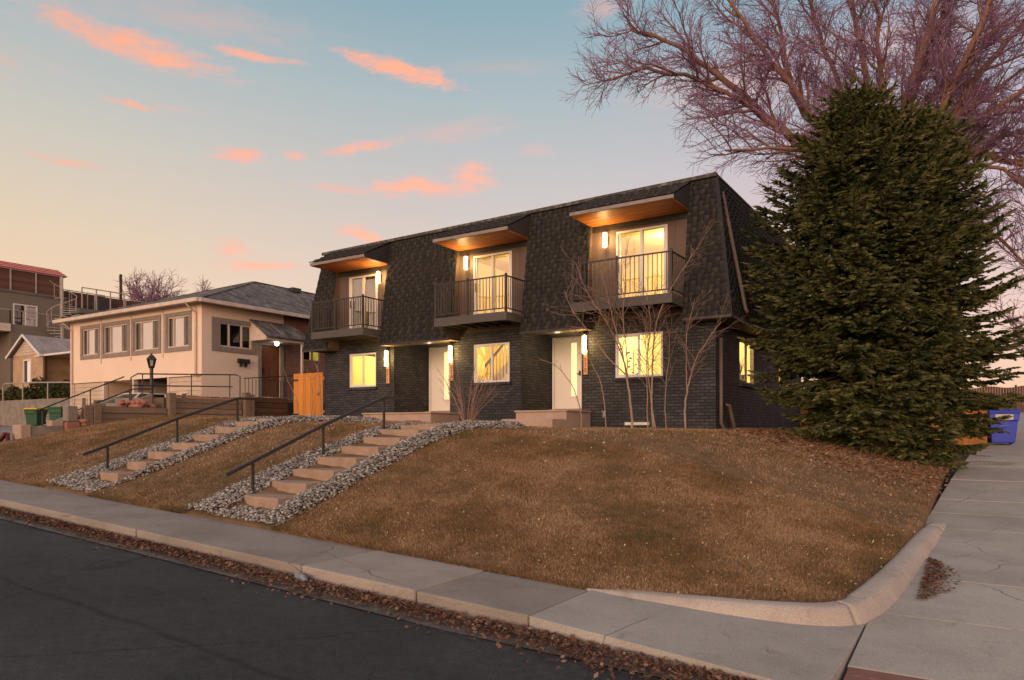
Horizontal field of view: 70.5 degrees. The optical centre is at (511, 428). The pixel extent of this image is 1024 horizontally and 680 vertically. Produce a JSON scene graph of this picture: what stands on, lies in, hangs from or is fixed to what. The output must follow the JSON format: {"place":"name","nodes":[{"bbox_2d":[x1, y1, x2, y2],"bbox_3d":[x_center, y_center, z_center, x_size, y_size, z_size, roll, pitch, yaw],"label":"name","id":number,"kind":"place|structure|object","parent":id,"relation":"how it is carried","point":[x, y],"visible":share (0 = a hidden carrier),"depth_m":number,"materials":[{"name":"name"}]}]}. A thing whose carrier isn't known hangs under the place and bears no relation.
{"place":"outdoors","nodes":[
{"label":"outdoors","id":0,"kind":"place"},
{"bbox_2d":[0,426,11,441],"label":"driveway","id":1,"kind":"structure","parent":0,"point":[8,429],"depth_m":30.50,"materials":[{"name":"concrete"}]},
{"bbox_2d":[0,432,9,441],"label":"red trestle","id":2,"kind":"object","parent":1,"relation":"on","point":[4,435],"visible":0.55,"depth_m":17.72,"materials":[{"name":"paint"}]},
{"bbox_2d":[24,408,47,425],"bbox_3d":[-25.051,-0.580,38.141,0.810,1.000,0.896,0,0,8],"label":"wheeled bin","id":3,"kind":"object","parent":1,"relation":"on","point":[33,418],"visible":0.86,"depth_m":37.80,"materials":[{"name":"green plastic"}]},
{"bbox_2d":[12,420,63,439],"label":"concrete wall","id":4,"kind":"structure","parent":1,"relation":"on","point":[21,431],"depth_m":17.97,"materials":[{"name":"grey concrete"}]},
{"bbox_2d":[47,407,62,419],"bbox_3d":[-23.007,-0.600,36.883,0.810,1.000,0.896,0,0,8],"label":"wheeled bin","id":5,"kind":"object","parent":1,"relation":"on","point":[55,413],"visible":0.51,"depth_m":36.50,"materials":[{"name":"green plastic"}]},
{"bbox_2d":[41,395,122,425],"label":"cheek wall","id":6,"kind":"structure","parent":1,"relation":"on","point":[112,400],"depth_m":21.77,"materials":[{"name":"concrete"}]},
{"bbox_2d":[34,376,123,425],"bbox_3d":[-12.561,-0.748,21.122,0.040,1.696,2.514,0,0,33],"label":"handrail","id":7,"kind":"object","parent":6,"relation":"on","point":[74,396],"visible":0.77,"depth_m":21.02,"materials":[{"name":"black metal"}]},
{"bbox_2d":[79,398,137,419],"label":"terrace steps","id":8,"kind":"structure","parent":1,"relation":"on","point":[116,401],"depth_m":21.54,"materials":[{"name":"concrete"}]},
{"bbox_2d":[80,394,152,426],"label":"cheek wall","id":9,"kind":"structure","parent":1,"relation":"on","point":[148,398],"depth_m":21.19,"materials":[{"name":"concrete"}]},
{"bbox_2d":[78,388,152,409],"bbox_3d":[-11.192,-0.539,20.385,0.040,1.277,2.258,0,0,33],"label":"handrail","id":10,"kind":"object","parent":9,"relation":"on","point":[124,392],"visible":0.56,"depth_m":20.72,"materials":[{"name":"black metal"}]},
{"bbox_2d":[118,393,165,397],"bbox_3d":[-13.750,-0.607,28.598,1.810,1.465,4.420,0,0,33],"label":"parked car","id":11,"kind":"object","parent":1,"relation":"on","point":[139,395],"visible":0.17,"depth_m":27.45,"materials":[{"name":"white paint"}]},
{"bbox_2d":[52,281,324,410],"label":"beige house","id":12,"kind":"structure","parent":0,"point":[249,330],"depth_m":28.70,"materials":[{"name":"beige paint"}]},
{"bbox_2d":[82,397,86,404],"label":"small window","id":13,"kind":"structure","parent":12,"relation":"in","point":[84,399],"depth_m":30.87,"materials":[{"name":"white glass"}]},
{"bbox_2d":[80,324,109,359],"bbox_3d":[-17.666,-3.640,30.756,1.580,1.440,0.535,0,0,33],"label":"window","id":14,"kind":"structure","parent":12,"relation":"in","point":[93,335],"depth_m":30.72,"materials":[{"name":"grey glass"}]},
{"bbox_2d":[101,319,140,357],"bbox_3d":[-16.027,-3.630,29.699,2.080,1.460,0.535,0,0,33],"label":"window","id":15,"kind":"structure","parent":12,"relation":"in","point":[119,330],"depth_m":29.58,"materials":[{"name":"grey glass"}]},
{"bbox_2d":[131,315,172,355],"bbox_3d":[-14.169,-3.625,28.502,2.000,1.470,0.535,0,0,33],"label":"window","id":16,"kind":"structure","parent":12,"relation":"in","point":[150,325],"depth_m":28.39,"materials":[{"name":"grey glass"}]},
{"bbox_2d":[164,310,191,352],"bbox_3d":[-12.404,-3.620,27.365,1.700,1.480,0.535,0,0,33],"label":"window","id":17,"kind":"structure","parent":12,"relation":"in","point":[182,321],"depth_m":27.26,"materials":[{"name":"grey glass"}]},
{"bbox_2d":[211,316,256,354],"bbox_3d":[-10.924,-3.515,27.782,0.935,1.310,1.970,0,0,33],"label":"window","id":18,"kind":"structure","parent":12,"relation":"in","point":[226,334],"depth_m":27.77,"materials":[{"name":"grey glass"}]},
{"bbox_2d":[258,342,283,396],"bbox_3d":[-9.673,-2.310,28.981,0.120,2.220,1.240,0,0,33],"label":"entry door","id":19,"kind":"structure","parent":12,"relation":"in","point":[268,356],"depth_m":29.00,"materials":[{"name":"brown wood"}]},
{"bbox_2d":[299,334,320,361],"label":"window","id":20,"kind":"structure","parent":12,"relation":"in","point":[317,357],"depth_m":31.02,"materials":[{"name":"yellow glass"}]},
{"bbox_2d":[93,397,324,419],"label":"terrace","id":21,"kind":"structure","parent":0,"point":[160,402],"depth_m":21.26,"materials":[{"name":"grey concrete"}]},
{"bbox_2d":[102,407,166,422],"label":"timber wall","id":22,"kind":"structure","parent":21,"relation":"on","point":[110,414],"depth_m":19.97,"materials":[{"name":"brown wood"}]},
{"bbox_2d":[131,404,143,407],"bbox_3d":[-10.599,-0.629,20.521,0.286,0.202,0.397,0,0,2],"label":"flagstone","id":23,"kind":"object","parent":21,"relation":"on","point":[138,405],"visible":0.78,"depth_m":20.40,"materials":[{"name":"red stone"}]},
{"bbox_2d":[139,399,147,405],"bbox_3d":[-10.510,-0.728,20.590,0.259,0.199,0.240,0,0,33],"label":"flagstone","id":24,"kind":"object","parent":21,"relation":"on","point":[144,402],"visible":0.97,"depth_m":20.52,"materials":[{"name":"red stone"}]},
{"bbox_2d":[146,353,156,397],"bbox_3d":[-11.123,-1.590,22.337,0.300,1.480,0.260,0,0,33],"label":"lamp post","id":25,"kind":"object","parent":21,"relation":"on","point":[151,357],"visible":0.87,"depth_m":22.29,"materials":[{"name":"black metal"}]},
{"bbox_2d":[130,373,240,399],"bbox_3d":[-10.217,-1.285,22.913,0.040,1.070,3.790,0,0,33],"label":"railing","id":26,"kind":"object","parent":21,"relation":"on","point":[191,386],"visible":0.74,"depth_m":22.65,"materials":[{"name":"black metal"}]},
{"bbox_2d":[176,395,241,416],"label":"timber wall","id":27,"kind":"structure","parent":21,"relation":"on","point":[192,404],"depth_m":21.99,"materials":[{"name":"brown wood"}]},
{"bbox_2d":[244,375,293,400],"bbox_3d":[-8.532,-1.461,25.515,0.043,0.947,2.153,0,0,33],"label":"railing","id":28,"kind":"object","parent":21,"relation":"on","point":[273,386],"visible":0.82,"depth_m":25.42,"materials":[{"name":"black metal"}]},
{"bbox_2d":[255,397,287,416],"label":"timber wall","id":29,"kind":"structure","parent":21,"relation":"on","point":[264,406],"depth_m":24.02,"materials":[{"name":"brown wood"}]},
{"bbox_2d":[47,415,381,492],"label":"gravel","id":30,"kind":"structure","parent":0,"point":[81,478],"depth_m":13.17,"materials":[{"name":"grey gravel"}]},
{"bbox_2d":[0,480,587,648],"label":"sidewalk","id":31,"kind":"structure","parent":0,"point":[504,598],"depth_m":7.73,"materials":[{"name":"concrete"}]},
{"bbox_2d":[0,519,667,679],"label":"road","id":32,"kind":"structure","parent":0,"point":[72,608],"depth_m":5.51,"materials":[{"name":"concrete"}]},
{"bbox_2d":[0,506,755,679],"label":"gutter","id":33,"kind":"object","parent":32,"relation":"on","point":[369,596],"depth_m":6.26,"materials":[{"name":"grey concrete"}]},
{"bbox_2d":[294,572,307,582],"bbox_3d":[-2.078,1.470,7.132,0.074,0.078,0.203,0,0,-40],"label":"crushed bottle","id":34,"kind":"object","parent":33,"relation":"on","point":[300,576],"visible":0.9,"depth_m":7.09,"materials":[{"name":"plastic"}]},
{"bbox_2d":[0,414,976,602],"bbox_3d":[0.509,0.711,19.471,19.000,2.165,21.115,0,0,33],"label":"lawn","id":35,"kind":"structure","parent":0,"point":[274,490],"depth_m":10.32,"materials":[{"name":"brown plant"}]},
{"bbox_2d":[0,398,72,425],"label":"retaining wall","id":36,"kind":"structure","parent":35,"relation":"on","point":[11,412],"depth_m":41.25,"materials":[{"name":"concrete"}]},
{"bbox_2d":[2,382,69,400],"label":"railing","id":37,"kind":"object","parent":36,"relation":"on","point":[22,383],"visible":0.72,"depth_m":41.17,"materials":[{"name":"metal"}]},
{"bbox_2d":[63,406,79,429],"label":"stone pier","id":38,"kind":"structure","parent":35,"relation":"on","point":[70,416],"depth_m":18.63,"materials":[{"name":"beige stone"}]},
{"bbox_2d":[0,261,142,400],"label":"modern building","id":39,"kind":"structure","parent":35,"relation":"on","point":[28,301],"depth_m":54.56,"materials":[{"name":"grey paint"}]},
{"bbox_2d":[13,303,37,326],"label":"window","id":40,"kind":"structure","parent":39,"relation":"in","point":[29,318],"depth_m":54.37,"materials":[{"name":"white glass"}]},
{"bbox_2d":[46,277,76,337],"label":"spiral stair","id":41,"kind":"object","parent":39,"relation":"attached to","point":[62,312],"visible":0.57,"depth_m":53.45,"materials":[{"name":"metal"}]},
{"bbox_2d":[82,403,101,425],"bbox_3d":[-11.107,-0.180,19.132,0.200,0.960,0.430,0,0,33],"label":"timber post","id":42,"kind":"object","parent":35,"relation":"on","point":[92,413],"visible":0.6,"depth_m":19.10,"materials":[{"name":"brown wood"}]},
{"bbox_2d":[114,269,186,302],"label":"bare tree","id":43,"kind":"object","parent":35,"relation":"on","point":[137,293],"visible":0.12,"depth_m":72.54,"materials":[{"name":"brown plant"}]},
{"bbox_2d":[82,397,254,469],"bbox_3d":[-6.403,0.106,13.878,0.045,1.501,3.506,0,0,33],"label":"handrail","id":44,"kind":"object","parent":35,"relation":"on","point":[176,419],"visible":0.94,"depth_m":13.71,"materials":[{"name":"black metal"}]},
{"bbox_2d":[166,393,175,415],"bbox_3d":[-9.888,-0.515,21.005,0.180,1.030,0.200,0,0,33],"label":"timber post","id":45,"kind":"object","parent":35,"relation":"on","point":[171,403],"visible":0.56,"depth_m":20.93,"materials":[{"name":"brown wood"}]},
{"bbox_2d":[100,419,301,481],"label":"garden steps","id":46,"kind":"structure","parent":35,"relation":"on","point":[113,476],"depth_m":13.15,"materials":[{"name":"stone"}]},
{"bbox_2d":[196,275,212,291],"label":"bare tree","id":47,"kind":"object","parent":35,"relation":"on","point":[202,285],"visible":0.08,"depth_m":72.60,"materials":[{"name":"brown plant"}]},
{"bbox_2d":[242,393,254,416],"bbox_3d":[-8.463,-0.645,23.234,0.200,0.990,0.370,0,0,33],"label":"timber post","id":48,"kind":"object","parent":35,"relation":"on","point":[248,408],"visible":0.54,"depth_m":23.12,"materials":[{"name":"brown wood"}]},
{"bbox_2d":[279,369,314,414],"bbox_3d":[-6.865,-1.090,23.152,1.152,1.626,0.392,0,0,10],"label":"sapling tree","id":49,"kind":"object","parent":35,"relation":"on","point":[295,395],"visible":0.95,"depth_m":23.13,"materials":[{"name":"brown plant"}]},
{"bbox_2d":[292,372,324,415],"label":"wooden gate","id":50,"kind":"structure","parent":35,"relation":"on","point":[303,388],"depth_m":24.12,"materials":[{"name":"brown wood"}]},
{"bbox_2d":[226,396,403,492],"bbox_3d":[-3.014,0.235,11.753,0.045,1.621,3.707,0,0,33],"label":"handrail","id":51,"kind":"object","parent":35,"relation":"on","point":[262,456],"visible":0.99,"depth_m":11.43,"materials":[{"name":"black metal"}]},
{"bbox_2d":[311,353,323,414],"bbox_3d":[-6.152,-1.327,22.846,0.404,2.162,0.672,0,0,-12],"label":"sapling tree","id":52,"kind":"object","parent":35,"relation":"on","point":[319,387],"visible":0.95,"depth_m":22.79,"materials":[{"name":"brown plant"}]},
{"bbox_2d":[245,424,451,509],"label":"garden steps","id":53,"kind":"structure","parent":35,"relation":"on","point":[268,501],"depth_m":11.08,"materials":[{"name":"stone"}]},
{"bbox_2d":[187,420,528,525],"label":"gravel","id":54,"kind":"structure","parent":35,"relation":"on","point":[315,494],"depth_m":10.83,"materials":[{"name":"grey gravel"}]},
{"bbox_2d":[209,499,241,508],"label":"step leaves","id":55,"kind":"object","parent":54,"relation":"on","point":[224,505],"visible":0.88,"depth_m":10.11,"materials":[{"name":"brown plant"}]},
{"bbox_2d":[438,353,506,420],"bbox_3d":[-1.004,-0.987,18.532,1.918,1.870,1.402,0,0,33],"label":"bare shrub","id":56,"kind":"object","parent":35,"relation":"on","point":[472,417],"visible":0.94,"depth_m":18.36,"materials":[{"name":"brown plant"}]},
{"bbox_2d":[302,172,807,429],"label":"townhouse","id":57,"kind":"structure","parent":35,"relation":"on","point":[422,306],"depth_m":19.34,"materials":[{"name":"brick"}]},
{"bbox_2d":[350,352,375,387],"bbox_3d":[-4.681,-1.830,22.817,1.150,1.060,0.063,0,0,33],"label":"window","id":58,"kind":"structure","parent":57,"relation":"in","point":[362,354],"depth_m":22.81,"materials":[{"name":"white paint"}]},
{"bbox_2d":[349,273,377,329],"bbox_3d":[-4.664,-3.880,22.778,1.220,1.842,0.140,0,0,33],"label":"patio door","id":59,"kind":"structure","parent":57,"relation":"in","point":[364,277],"depth_m":22.77,"materials":[{"name":"white paint"}]},
{"bbox_2d":[377,271,380,283],"bbox_3d":[-4.101,-4.639,22.287,0.100,0.370,0.143,0,0,33],"label":"wall lamp","id":60,"kind":"object","parent":57,"relation":"attached to","point":[378,277],"visible":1,"depth_m":22.22,"materials":[{"name":"white glass"}]},
{"bbox_2d":[384,350,389,383],"bbox_3d":[-3.829,-1.880,22.118,0.116,1.020,0.157,0,0,33],"label":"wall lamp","id":61,"kind":"object","parent":57,"relation":"attached to","point":[386,359],"visible":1,"depth_m":22.13,"materials":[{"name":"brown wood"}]},
{"bbox_2d":[429,346,449,411],"bbox_3d":[-2.237,-1.600,23.092,1.040,2.120,0.099,0,0,33],"label":"entry door","id":62,"kind":"structure","parent":57,"relation":"in","point":[438,357],"depth_m":23.17,"materials":[{"name":"white paint"}]},
{"bbox_2d":[448,345,453,380],"bbox_3d":[-1.761,-1.880,20.785,0.116,1.020,0.157,0,0,33],"label":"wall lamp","id":63,"kind":"object","parent":57,"relation":"attached to","point":[450,356],"visible":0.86,"depth_m":20.80,"materials":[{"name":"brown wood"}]},
{"bbox_2d":[464,256,468,269],"bbox_3d":[-1.293,-4.671,20.478,0.100,0.370,0.143,0,0,33],"label":"wall lamp","id":64,"kind":"object","parent":57,"relation":"attached to","point":[466,262],"visible":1,"depth_m":20.42,"materials":[{"name":"white glass"}]},
{"bbox_2d":[474,342,508,382],"bbox_3d":[-0.554,-1.820,20.157,1.210,1.080,0.063,0,0,33],"label":"window","id":65,"kind":"structure","parent":57,"relation":"in","point":[479,345],"depth_m":20.14,"materials":[{"name":"white paint"}]},
{"bbox_2d":[473,250,511,313],"bbox_3d":[-0.533,-3.922,20.116,1.290,1.862,0.140,0,0,33],"label":"patio door","id":66,"kind":"structure","parent":57,"relation":"in","point":[475,258],"depth_m":20.10,"materials":[{"name":"white paint"}]},
{"bbox_2d":[552,336,581,409],"bbox_3d":[1.604,-1.600,20.617,1.040,2.120,0.099,0,0,33],"label":"entry door","id":67,"kind":"structure","parent":57,"relation":"in","point":[566,355],"depth_m":20.66,"materials":[{"name":"white paint"}]},
{"bbox_2d":[582,334,587,374],"bbox_3d":[1.853,-1.880,18.456,0.116,1.020,0.157,0,0,33],"label":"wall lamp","id":68,"kind":"object","parent":57,"relation":"attached to","point":[584,343],"visible":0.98,"depth_m":18.47,"materials":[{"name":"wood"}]},
{"bbox_2d":[603,232,607,247],"bbox_3d":[2.338,-4.712,18.138,0.100,0.370,0.143,0,0,33],"label":"wall lamp","id":69,"kind":"object","parent":57,"relation":"attached to","point":[605,240],"visible":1,"depth_m":18.09,"materials":[{"name":"white glass"}]},
{"bbox_2d":[626,350,637,373],"bbox_3d":[3.085,-1.240,18.355,0.420,1.480,0.339,0,0,33],"label":"potted plant","id":70,"kind":"object","parent":57,"relation":"on","point":[633,362],"visible":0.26,"depth_m":18.35,"materials":[{"name":"green plant"}]},
{"bbox_2d":[625,422,649,424],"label":"basement window","id":71,"kind":"structure","parent":57,"relation":"in","point":[626,423],"depth_m":17.73,"materials":[{"name":"white paint"}]},
{"bbox_2d":[615,331,662,377],"bbox_3d":[3.128,-1.800,17.785,1.250,1.080,0.063,0,0,33],"label":"window","id":72,"kind":"structure","parent":57,"relation":"in","point":[617,375],"depth_m":17.79,"materials":[{"name":"white paint"}]},
{"bbox_2d":[616,224,667,297],"bbox_3d":[3.178,-3.958,17.724,1.340,1.879,0.140,0,0,33],"label":"patio door","id":73,"kind":"structure","parent":57,"relation":"in","point":[618,234],"depth_m":17.70,"materials":[{"name":"white paint"}]},
{"bbox_2d":[740,361,743,380],"bbox_3d":[6.075,-1.520,19.284,0.234,0.701,0.240,0,0,-6],"label":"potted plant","id":74,"kind":"object","parent":57,"relation":"in","point":[741,377],"visible":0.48,"depth_m":19.20,"materials":[{"name":"green plant"}]},
{"bbox_2d":[740,338,753,384],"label":"window","id":75,"kind":"structure","parent":57,"relation":"in","point":[745,348],"depth_m":19.01,"materials":[{"name":"white metal"}]},
{"bbox_2d":[779,355,785,387],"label":"window","id":76,"kind":"structure","parent":57,"relation":"in","point":[779,355],"depth_m":22.47,"materials":[{"name":"brown metal"}]},
{"bbox_2d":[538,358,581,426],"bbox_3d":[1.007,-0.834,16.974,1.230,1.672,0.418,0,0,33],"label":"sapling tree","id":77,"kind":"object","parent":35,"relation":"on","point":[573,388],"visible":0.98,"depth_m":16.82,"materials":[{"name":"brown plant"}]},
{"bbox_2d":[578,350,606,427],"bbox_3d":[2.008,-0.941,17.549,0.757,1.924,0.344,0,0,33],"label":"sapling tree","id":78,"kind":"object","parent":35,"relation":"on","point":[601,389],"visible":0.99,"depth_m":17.27,"materials":[{"name":"brown plant"}]},
{"bbox_2d":[543,236,644,427],"bbox_3d":[2.017,-2.153,16.750,2.582,4.427,1.867,0,0,33],"label":"sapling tree","id":79,"kind":"object","parent":35,"relation":"on","point":[620,348],"visible":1,"depth_m":16.85,"materials":[{"name":"brown plant"}]},
{"bbox_2d":[639,311,682,427],"bbox_3d":[3.574,-1.293,16.341,1.091,2.689,1.190,0,0,-14],"label":"sapling tree","id":80,"kind":"object","parent":35,"relation":"on","point":[667,359],"visible":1,"depth_m":16.41,"materials":[{"name":"brown plant"}]},
{"bbox_2d":[624,216,722,428],"bbox_3d":[3.549,-2.294,15.941,2.578,4.696,1.085,0,0,40],"label":"sapling tree","id":81,"kind":"object","parent":35,"relation":"on","point":[653,359],"visible":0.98,"depth_m":16.41,"materials":[{"name":"brown plant"}]},
{"bbox_2d":[666,282,744,428],"bbox_3d":[4.309,-1.543,15.763,1.815,3.248,1.114,0,0,33],"label":"sapling tree","id":82,"kind":"object","parent":35,"relation":"on","point":[690,378],"visible":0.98,"depth_m":15.88,"materials":[{"name":"brown plant"}]},
{"bbox_2d":[558,0,1023,295],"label":"bare tree","id":83,"kind":"object","parent":35,"relation":"on","point":[964,86],"visible":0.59,"depth_m":22.71,"materials":[{"name":"brown plant"}]},
{"bbox_2d":[699,428,950,497],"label":"spruce litter","id":84,"kind":"object","parent":35,"relation":"on","point":[780,431],"visible":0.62,"depth_m":14.43,"materials":[{"name":"brown plant"}]},
{"bbox_2d":[737,72,1023,471],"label":"spruce tree","id":85,"kind":"object","parent":35,"relation":"on","point":[875,218],"visible":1,"depth_m":15.23,"materials":[{"name":"green plant"}]},
{"bbox_2d":[961,385,1023,413],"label":"alley fence","id":86,"kind":"object","parent":35,"relation":"on","point":[999,390],"visible":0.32,"depth_m":47.97,"materials":[{"name":"brown wood"}]},
{"bbox_2d":[972,294,1023,359],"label":"bare tree","id":87,"kind":"object","parent":35,"relation":"on","point":[1013,324],"visible":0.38,"depth_m":50.68,"materials":[{"name":"brown plant"}]},
{"bbox_2d":[0,0,1023,397],"label":"sky","id":88,"kind":"structure","parent":0,"point":[226,142],"materials":[{"name":"blue"}]},
{"bbox_2d":[529,408,1023,679],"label":"corner pavement","id":89,"kind":"structure","parent":0,"point":[970,626],"depth_m":5.82,"materials":[{"name":"concrete"}]},
{"bbox_2d":[586,588,855,625],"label":"kerb","id":90,"kind":"structure","parent":89,"relation":"on","point":[834,613],"depth_m":6.06,"materials":[{"name":"concrete"}]},
{"bbox_2d":[843,667,925,679],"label":"tactile paving","id":91,"kind":"structure","parent":89,"relation":"on","point":[852,673],"depth_m":4.90,"materials":[{"name":"red concrete"}]},
{"bbox_2d":[837,525,942,626],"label":"kerb","id":92,"kind":"structure","parent":89,"relation":"on","point":[882,590],"depth_m":6.89,"materials":[{"name":"concrete"}]},
{"bbox_2d":[801,390,986,447],"bbox_3d":[14.234,-0.349,26.577,5.305,2.298,8.109,0,0,33],"label":"yard fence","id":93,"kind":"object","parent":89,"relation":"on","point":[967,441],"visible":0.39,"depth_m":22.02,"materials":[{"name":"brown wood"}]},
{"bbox_2d":[926,522,945,530],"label":"kerb","id":94,"kind":"structure","parent":89,"relation":"on","point":[942,525],"depth_m":9.90,"materials":[{"name":"concrete"}]},
{"bbox_2d":[916,557,959,598],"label":"pavement leaves","id":95,"kind":"object","parent":89,"relation":"on","point":[930,575],"visible":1,"depth_m":7.22,"materials":[{"name":"brown plant"}]},
{"bbox_2d":[956,453,990,457],"bbox_3d":[11.956,0.745,19.319,0.505,0.144,1.454,0,0,-37],"label":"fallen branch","id":96,"kind":"object","parent":89,"relation":"on","point":[976,455],"visible":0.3,"depth_m":18.98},
{"bbox_2d":[957,461,1017,465],"bbox_3d":[11.177,0.855,17.338,1.654,0.144,0.505,0,0,13],"label":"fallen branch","id":97,"kind":"object","parent":89,"relation":"on","point":[985,462],"visible":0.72,"depth_m":17.31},
{"bbox_2d":[987,409,1020,443],"bbox_3d":[15.580,-0.047,23.086,0.878,1.120,0.970,0,0,21],"label":"wheeled bin","id":98,"kind":"object","parent":89,"relation":"on","point":[1010,425],"visible":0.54,"depth_m":22.70,"materials":[{"name":"blue plastic"}]},
{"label":"upper terrace","id":99,"kind":"structure","parent":0,"visible":0},
{"bbox_2d":[0,377,72,400],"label":"hedge","id":100,"kind":"object","parent":99,"relation":"on","point":[56,390],"visible":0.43,"depth_m":41.83,"materials":[{"name":"green plant"}]},
{"bbox_2d":[5,334,69,389],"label":"brick house","id":101,"kind":"structure","parent":99,"relation":"on","point":[46,358],"depth_m":44.47,"materials":[{"name":"beige"}]},
{"bbox_2d":[23,359,30,383],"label":"window","id":102,"kind":"structure","parent":101,"relation":"in","point":[27,362],"depth_m":44.67,"materials":[{"name":"white paint"}]},
{"bbox_3d":[-11.201,-0.083,18.951,0.169,0.134,0.193,0,0,33],"label":"rubble stone","id":103,"kind":"object","parent":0,"visible":0},
{"bbox_2d":[78,419,88,422],"bbox_3d":[-11.221,-0.191,18.943,0.279,0.130,0.236,0,0,-32],"label":"rubble stone","id":104,"kind":"object","parent":103,"relation":"on","point":[83,420],"visible":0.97,"depth_m":18.87,"materials":[{"name":"red stone"}]}
]}

